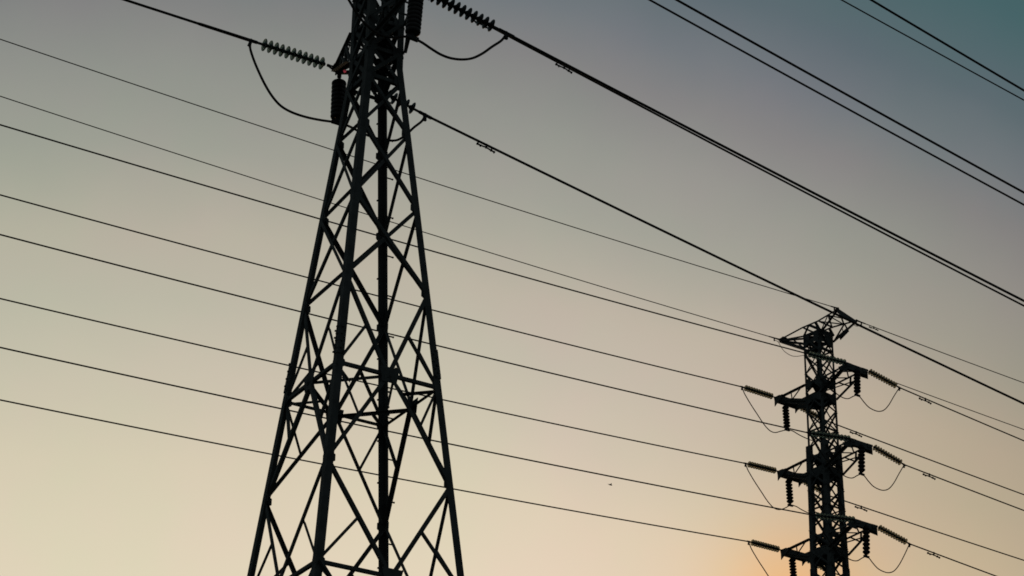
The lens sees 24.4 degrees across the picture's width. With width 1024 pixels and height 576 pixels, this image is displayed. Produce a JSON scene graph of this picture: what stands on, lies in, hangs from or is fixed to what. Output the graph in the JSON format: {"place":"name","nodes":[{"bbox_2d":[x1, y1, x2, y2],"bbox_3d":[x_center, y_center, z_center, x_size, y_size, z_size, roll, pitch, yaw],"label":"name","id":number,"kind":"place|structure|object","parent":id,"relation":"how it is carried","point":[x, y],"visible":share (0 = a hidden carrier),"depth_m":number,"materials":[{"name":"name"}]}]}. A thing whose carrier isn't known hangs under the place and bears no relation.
{"place":"outdoors","nodes":[
{"label":"outdoors","id":0,"kind":"place"},
{"bbox_2d":[0,0,1023,575],"label":"sky","id":1,"kind":"structure","parent":0,"point":[80,496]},
{"bbox_3d":[-2.602,-6.790,50.454,2.345,0.283,0.268,31,-36,-18],"label":"insulator string","id":2,"kind":"object","parent":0,"visible":0},
{"bbox_2d":[493,28,1023,306],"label":"conductor","id":3,"kind":"object","parent":2,"relation":"attached to","point":[788,183],"visible":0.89,"depth_m":54.12,"materials":[{"name":"metal"}]},
{"bbox_2d":[555,63,572,73],"bbox_3d":[1.143,-4.848,52.036,0.445,0.137,0.066,26,-35,-22],"label":"vibration damper","id":4,"kind":"object","parent":3,"relation":"attached to","point":[563,67],"visible":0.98,"depth_m":52.01,"materials":[{"name":"metal"}]},
{"bbox_3d":[-2.568,-9.560,51.853,2.402,0.282,0.268,35,-37,-15],"label":"insulator string","id":5,"kind":"object","parent":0,"visible":0},
{"bbox_2d":[649,0,1023,205],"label":"conductor","id":6,"kind":"object","parent":5,"relation":"attached to","point":[819,93],"visible":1,"depth_m":56.23,"materials":[{"name":"metal"}]},
{"bbox_3d":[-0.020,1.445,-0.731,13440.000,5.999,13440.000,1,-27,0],"label":"ground","id":7,"kind":"structure","parent":0,"visible":0},
{"bbox_2d":[247,0,463,575],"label":"lattice tower","id":8,"kind":"structure","parent":7,"relation":"on","point":[386,51],"depth_m":44.35,"materials":[{"name":"metal"}]},
{"bbox_2d":[244,37,336,72],"bbox_3d":[-4.496,-4.763,48.158,2.119,0.282,0.268,16,-31,-27],"label":"insulator string","id":9,"kind":"object","parent":8,"relation":"attached to","point":[304,57],"visible":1,"depth_m":48.13,"materials":[{"name":"ceramic"}]},
{"bbox_2d":[123,0,243,39],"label":"conductor","id":10,"kind":"object","parent":9,"relation":"attached to","point":[195,22],"visible":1,"depth_m":47.12,"materials":[{"name":"metal"}]},
{"bbox_2d":[330,71,345,125],"bbox_3d":[-3.543,-3.886,48.371,0.308,1.253,0.308,15,-30,-28],"label":"insulator string","id":11,"kind":"object","parent":8,"relation":"hanging from","point":[338,88],"visible":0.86,"depth_m":48.23,"materials":[{"name":"ceramic"}]},
{"bbox_2d":[249,46,424,141],"bbox_3d":[-3.550,-3.859,48.352,4.106,1.366,0.052,16,-31,-27],"label":"jumper cable","id":12,"kind":"object","parent":11,"relation":"hanging from","point":[298,114],"visible":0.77,"depth_m":47.62,"materials":[{"name":"metal"}]},
{"bbox_2d":[338,69,431,121],"bbox_3d":[-2.640,-4.023,49.053,2.294,0.282,0.268,27,-35,-21],"label":"insulator string","id":13,"kind":"object","parent":8,"relation":"attached to","point":[393,98],"visible":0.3,"depth_m":49.21,"materials":[{"name":"ceramic"}]},
{"bbox_2d":[431,117,1023,404],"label":"conductor","id":14,"kind":"object","parent":13,"relation":"attached to","point":[703,250],"visible":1,"depth_m":52.26,"materials":[{"name":"metal"}]},
{"bbox_2d":[476,142,494,153],"bbox_3d":[-0.548,-2.981,49.958,0.461,0.142,0.068,25,-34,-22],"label":"vibration damper","id":15,"kind":"object","parent":14,"relation":"attached to","point":[485,147],"visible":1,"depth_m":49.94,"materials":[{"name":"metal"}]},
{"bbox_2d":[405,0,423,41],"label":"insulator string","id":16,"kind":"object","parent":8,"relation":"hanging from","point":[413,20],"visible":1,"depth_m":45.51,"materials":[{"name":"ceramic"}]},
{"bbox_2d":[348,0,505,60],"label":"jumper cable","id":17,"kind":"object","parent":16,"relation":"hanging from","point":[420,41],"visible":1,"depth_m":45.55,"materials":[{"name":"metal"}]},
{"bbox_2d":[430,0,514,39],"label":"insulator string","id":18,"kind":"object","parent":8,"relation":"attached to","point":[473,16],"visible":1,"depth_m":46.42,"materials":[{"name":"ceramic"}]},
{"bbox_2d":[514,36,1023,301],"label":"conductor","id":19,"kind":"object","parent":18,"relation":"attached to","point":[752,161],"visible":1,"depth_m":49.11,"materials":[{"name":"metal"}]},
{"bbox_2d":[841,0,1023,100],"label":"earth wire","id":20,"kind":"object","parent":8,"relation":"attached to","point":[932,49],"visible":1,"depth_m":58.87,"materials":[{"name":"metal"}]},
{"bbox_2d":[774,309,877,575],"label":"lattice tower","id":21,"kind":"structure","parent":7,"relation":"on","point":[823,473],"depth_m":96.17,"materials":[{"name":"metal"}]},
{"bbox_2d":[0,96,768,336],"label":"earth wire","id":22,"kind":"object","parent":21,"relation":"attached to","point":[367,214],"visible":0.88,"depth_m":89.04,"materials":[{"name":"metal"}]},
{"bbox_2d":[0,39,830,306],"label":"earth wire","id":23,"kind":"object","parent":21,"relation":"attached to","point":[396,170],"visible":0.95,"depth_m":86.31,"materials":[{"name":"metal"}]},
{"bbox_2d":[741,385,774,398],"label":"insulator string","id":24,"kind":"object","parent":21,"relation":"attached to","point":[752,390],"visible":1,"depth_m":98.67,"materials":[{"name":"metal"}]},
{"bbox_2d":[0,194,740,386],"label":"conductor","id":25,"kind":"object","parent":24,"relation":"attached to","point":[356,290],"visible":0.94,"depth_m":87.60,"materials":[{"name":"metal"}]},
{"bbox_2d":[744,461,777,473],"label":"insulator string","id":26,"kind":"object","parent":21,"relation":"attached to","point":[767,468],"visible":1,"depth_m":97.15,"materials":[{"name":"metal"}]},
{"bbox_2d":[0,298,743,463],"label":"conductor","id":27,"kind":"object","parent":26,"relation":"attached to","point":[357,380],"visible":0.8,"depth_m":85.86,"materials":[{"name":"metal"}]},
{"bbox_2d":[747,539,781,551],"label":"insulator string","id":28,"kind":"object","parent":21,"relation":"attached to","point":[762,545],"visible":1,"depth_m":95.61,"materials":[{"name":"ceramic"}]},
{"bbox_2d":[0,399,746,541],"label":"conductor","id":29,"kind":"object","parent":28,"relation":"attached to","point":[357,471],"visible":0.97,"depth_m":84.98,"materials":[{"name":"metal"}]},
{"bbox_2d":[782,403,789,430],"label":"insulator string","id":30,"kind":"object","parent":21,"relation":"hanging from","point":[786,416],"visible":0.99,"depth_m":99.07,"materials":[{"name":"metal"}]},
{"bbox_2d":[743,390,826,440],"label":"jumper cable","id":31,"kind":"object","parent":30,"relation":"hanging from","point":[765,425],"visible":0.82,"depth_m":98.23,"materials":[{"name":"metal"}]},
{"bbox_2d":[785,477,793,506],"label":"insulator string","id":32,"kind":"object","parent":21,"relation":"hanging from","point":[789,490],"visible":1,"depth_m":97.55,"materials":[{"name":"metal"}]},
{"bbox_2d":[746,465,808,513],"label":"jumper cable","id":33,"kind":"object","parent":32,"relation":"hanging from","point":[765,497],"visible":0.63,"depth_m":96.68,"materials":[{"name":"metal"}]},
{"bbox_2d":[789,557,796,575],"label":"insulator string","id":34,"kind":"object","parent":21,"relation":"hanging from","point":[792,567],"visible":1,"depth_m":96.08,"materials":[{"name":"ceramic"}]},
{"bbox_2d":[749,544,768,575],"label":"jumper cable","id":35,"kind":"object","parent":34,"relation":"hanging from","point":[758,560],"visible":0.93,"depth_m":95.15,"materials":[{"name":"metal"}]},
{"bbox_2d":[798,408,826,420],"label":"insulator string","id":36,"kind":"object","parent":21,"relation":"attached to","point":[813,413],"visible":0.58,"depth_m":100.03,"materials":[{"name":"ceramic"}]},
{"bbox_2d":[829,421,1023,494],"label":"conductor","id":37,"kind":"object","parent":36,"relation":"attached to","point":[928,459],"visible":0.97,"depth_m":102.68,"materials":[{"name":"metal"}]},
{"bbox_2d":[802,483,831,496],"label":"insulator string","id":38,"kind":"object","parent":21,"relation":"attached to","point":[816,488],"visible":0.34,"depth_m":98.51,"materials":[{"name":"ceramic"}]},
{"bbox_2d":[832,496,1023,560],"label":"conductor","id":39,"kind":"object","parent":38,"relation":"attached to","point":[932,530],"visible":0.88,"depth_m":101.13,"materials":[{"name":"metal"}]},
{"bbox_2d":[804,351,845,365],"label":"insulator string","id":40,"kind":"object","parent":21,"relation":"attached to","point":[823,357],"visible":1,"depth_m":95.42,"materials":[{"name":"metal"}]},
{"bbox_2d":[0,124,803,352],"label":"conductor","id":41,"kind":"object","parent":40,"relation":"attached to","point":[392,239],"visible":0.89,"depth_m":84.31,"materials":[{"name":"metal"}]},
{"bbox_2d":[807,430,850,441],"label":"insulator string","id":42,"kind":"object","parent":21,"relation":"attached to","point":[827,435],"visible":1,"depth_m":93.85,"materials":[{"name":"ceramic"}]},
{"bbox_2d":[0,234,807,432],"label":"conductor","id":43,"kind":"object","parent":42,"relation":"attached to","point":[390,333],"visible":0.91,"depth_m":82.75,"materials":[{"name":"metal"}]},
{"bbox_2d":[812,512,854,522],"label":"insulator string","id":44,"kind":"object","parent":21,"relation":"attached to","point":[832,517],"visible":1,"depth_m":92.30,"materials":[{"name":"ceramic"}]},
{"bbox_2d":[0,347,811,515],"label":"conductor","id":45,"kind":"object","parent":44,"relation":"attached to","point":[395,432],"visible":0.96,"depth_m":81.45,"materials":[{"name":"metal"}]},
{"bbox_2d":[853,367,860,396],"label":"insulator string","id":46,"kind":"object","parent":21,"relation":"hanging from","point":[857,380],"visible":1,"depth_m":95.93,"materials":[{"name":"metal"}]},
{"bbox_2d":[807,355,898,411],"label":"jumper cable","id":47,"kind":"object","parent":46,"relation":"hanging from","point":[854,395],"visible":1,"depth_m":95.47,"materials":[{"name":"metal"}]},
{"bbox_2d":[858,443,864,475],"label":"insulator string","id":48,"kind":"object","parent":21,"relation":"hanging from","point":[861,459],"visible":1,"depth_m":94.39,"materials":[{"name":"metal"}]},
{"bbox_2d":[810,435,903,490],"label":"jumper cable","id":49,"kind":"object","parent":48,"relation":"hanging from","point":[858,474],"visible":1,"depth_m":93.78,"materials":[{"name":"metal"}]},
{"bbox_2d":[862,524,869,557],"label":"insulator string","id":50,"kind":"object","parent":21,"relation":"hanging from","point":[866,539],"visible":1,"depth_m":92.83,"materials":[{"name":"metal"}]},
{"bbox_2d":[814,517,908,572],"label":"jumper cable","id":51,"kind":"object","parent":50,"relation":"hanging from","point":[862,557],"visible":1,"depth_m":92.34,"materials":[{"name":"metal"}]},
{"bbox_2d":[868,369,900,390],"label":"insulator string","id":52,"kind":"object","parent":21,"relation":"attached to","point":[884,379],"visible":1,"depth_m":96.91,"materials":[{"name":"metal"}]},
{"bbox_2d":[895,382,1023,429],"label":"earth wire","id":53,"kind":"object","parent":52,"relation":"attached to","point":[959,406],"visible":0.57,"depth_m":104.43,"materials":[{"name":"metal"}]},
{"bbox_2d":[901,388,1023,440],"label":"conductor","id":54,"kind":"object","parent":52,"relation":"attached to","point":[962,414],"visible":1,"depth_m":98.56,"materials":[{"name":"metal"}]},
{"bbox_2d":[873,445,905,467],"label":"insulator string","id":55,"kind":"object","parent":21,"relation":"attached to","point":[886,454],"visible":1,"depth_m":95.37,"materials":[{"name":"metal"}]},
{"bbox_2d":[906,465,1023,510],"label":"conductor","id":56,"kind":"object","parent":55,"relation":"attached to","point":[964,487],"visible":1,"depth_m":97.00,"materials":[{"name":"metal"}]},
{"bbox_2d":[878,525,911,546],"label":"insulator string","id":57,"kind":"object","parent":21,"relation":"attached to","point":[891,534],"visible":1,"depth_m":93.82,"materials":[{"name":"metal"}]},
{"bbox_2d":[912,544,995,575],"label":"conductor","id":58,"kind":"object","parent":57,"relation":"attached to","point":[953,560],"visible":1,"depth_m":95.06,"materials":[{"name":"metal"}]},
{"bbox_2d":[866,324,1023,382],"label":"earth wire","id":59,"kind":"object","parent":21,"relation":"attached to","point":[945,353],"visible":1,"depth_m":100.57,"materials":[{"name":"metal"}]},
{"bbox_3d":[-0.873,-8.192,47.831,2.253,0.282,0.268,28,-35,-20],"label":"insulator string","id":60,"kind":"object","parent":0,"visible":0},
{"bbox_2d":[675,0,1023,193],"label":"conductor","id":61,"kind":"object","parent":60,"relation":"attached to","point":[843,92],"visible":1,"depth_m":51.36,"materials":[{"name":"metal"}]},
{"bbox_3d":[-0.838,-11.009,49.254,2.266,0.283,0.268,30,-36,-19],"label":"insulator string","id":62,"kind":"object","parent":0,"visible":0},
{"bbox_2d":[870,0,1023,91],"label":"conductor","id":63,"kind":"object","parent":62,"relation":"attached to","point":[946,44],"visible":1,"depth_m":53.80,"materials":[{"name":"metal"}]}
]}

